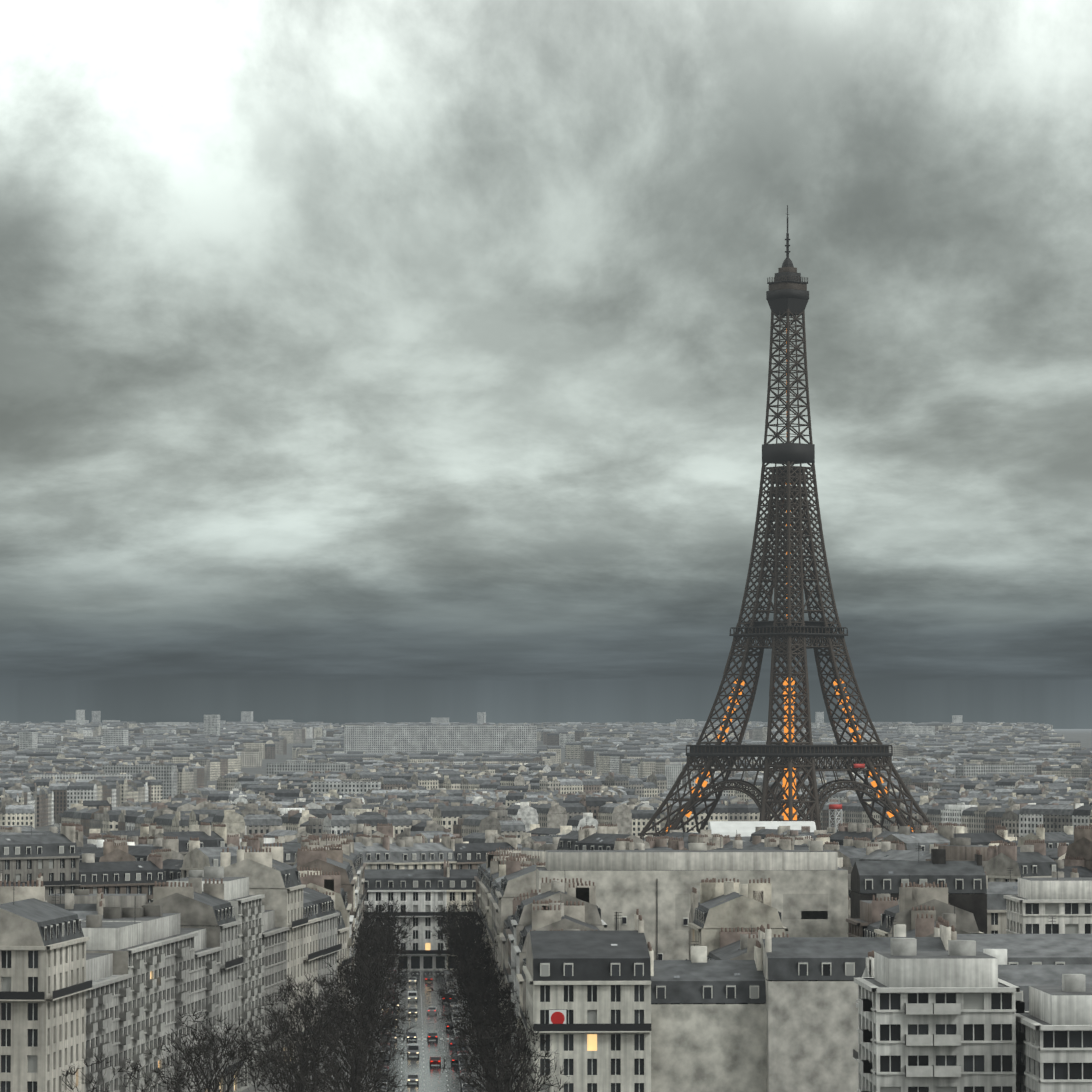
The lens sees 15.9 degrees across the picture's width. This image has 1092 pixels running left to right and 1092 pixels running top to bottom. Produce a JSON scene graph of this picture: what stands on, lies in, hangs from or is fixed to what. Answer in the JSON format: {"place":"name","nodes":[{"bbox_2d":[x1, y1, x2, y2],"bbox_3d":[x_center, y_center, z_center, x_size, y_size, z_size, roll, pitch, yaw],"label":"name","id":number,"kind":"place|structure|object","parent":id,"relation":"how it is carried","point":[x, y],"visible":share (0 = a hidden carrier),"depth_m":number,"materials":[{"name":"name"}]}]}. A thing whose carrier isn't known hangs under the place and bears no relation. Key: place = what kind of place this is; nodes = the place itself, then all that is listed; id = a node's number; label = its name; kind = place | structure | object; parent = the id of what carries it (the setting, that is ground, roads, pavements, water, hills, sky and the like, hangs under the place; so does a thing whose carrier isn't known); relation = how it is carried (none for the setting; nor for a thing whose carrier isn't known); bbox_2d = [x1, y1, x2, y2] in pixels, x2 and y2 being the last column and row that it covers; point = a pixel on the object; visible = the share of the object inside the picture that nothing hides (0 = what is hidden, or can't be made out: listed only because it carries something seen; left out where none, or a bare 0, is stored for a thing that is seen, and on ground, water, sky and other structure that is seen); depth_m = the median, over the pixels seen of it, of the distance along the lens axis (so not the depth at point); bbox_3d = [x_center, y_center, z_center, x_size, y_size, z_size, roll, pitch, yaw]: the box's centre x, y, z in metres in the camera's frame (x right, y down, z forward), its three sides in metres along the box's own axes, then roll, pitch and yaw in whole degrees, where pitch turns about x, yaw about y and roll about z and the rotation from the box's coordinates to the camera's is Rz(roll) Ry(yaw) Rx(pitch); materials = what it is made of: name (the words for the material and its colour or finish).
{"place":"outdoors","nodes":[
{"label":"outdoors","id":0,"kind":"place"},
{"bbox_2d":[240,970,512,1091],"bbox_3d":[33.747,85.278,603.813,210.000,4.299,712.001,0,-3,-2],"label":"avenue road","id":1,"kind":"structure","parent":0,"point":[426,1072],"depth_m":676.56,"materials":[{"name":"grey asphalt"}]},
{"bbox_2d":[59,897,569,1091],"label":"avenue trees","id":2,"kind":"object","parent":1,"relation":"on","point":[376,943],"visible":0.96,"depth_m":534.19,"materials":[{"name":"black plant"}]},
{"bbox_2d":[376,968,474,1091],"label":"cars","id":3,"kind":"object","parent":1,"relation":"on","point":[414,1049],"visible":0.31,"depth_m":690.15,"materials":[{"name":"paint"}]},
{"bbox_2d":[0,721,1091,780],"bbox_3d":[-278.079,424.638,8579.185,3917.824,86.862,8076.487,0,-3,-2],"label":"distant city buildings","id":4,"kind":"structure","parent":0,"point":[628,749],"depth_m":6335.81,"materials":[{"name":"stone"}]},
{"bbox_2d":[0,0,1091,728],"label":"sky","id":5,"kind":"structure","parent":0,"point":[361,361],"materials":[{"name":"grey"}]},
{"bbox_2d":[34,729,1091,830],"bbox_3d":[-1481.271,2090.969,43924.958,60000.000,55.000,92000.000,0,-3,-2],"label":"ground","id":6,"kind":"structure","parent":0,"point":[1084,736],"depth_m":6665.83,"materials":[{"name":"grey"}]},
{"bbox_2d":[0,818,1091,1091],"bbox_3d":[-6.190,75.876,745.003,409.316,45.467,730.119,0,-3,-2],"label":"city","id":7,"kind":"object","parent":6,"relation":"on","point":[926,956],"visible":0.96,"depth_m":549.28,"materials":[{"name":"stone"}]},
{"bbox_2d":[549,1009,566,1023],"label":"flag","id":8,"kind":"object","parent":7,"relation":"attached to","point":[557,1016],"visible":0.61,"depth_m":497.60,"materials":[{"name":"fabric"}]},
{"bbox_2d":[0,710,1091,832],"bbox_3d":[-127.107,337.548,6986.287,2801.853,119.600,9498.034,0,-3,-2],"label":"city","id":9,"kind":"object","parent":6,"relation":"on","point":[40,794],"visible":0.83,"depth_m":3184.42,"materials":[{"name":"stone"}]},
{"bbox_2d":[0,795,1091,849],"bbox_3d":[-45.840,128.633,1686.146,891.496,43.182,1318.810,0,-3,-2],"label":"city","id":10,"kind":"object","parent":6,"relation":"on","point":[530,825],"visible":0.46,"depth_m":1881.59,"materials":[{"name":"stone"}]},
{"bbox_2d":[708,821,815,836],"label":"white pavilion","id":11,"kind":"structure","parent":6,"relation":"on","point":[730,828],"depth_m":1777.86,"materials":[{"name":"fabric"}]},
{"bbox_2d":[638,205,934,839],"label":"eiffel tower","id":12,"kind":"structure","parent":6,"relation":"on","point":[787,294],"depth_m":1898.44,"materials":[{"name":"grey metal"}]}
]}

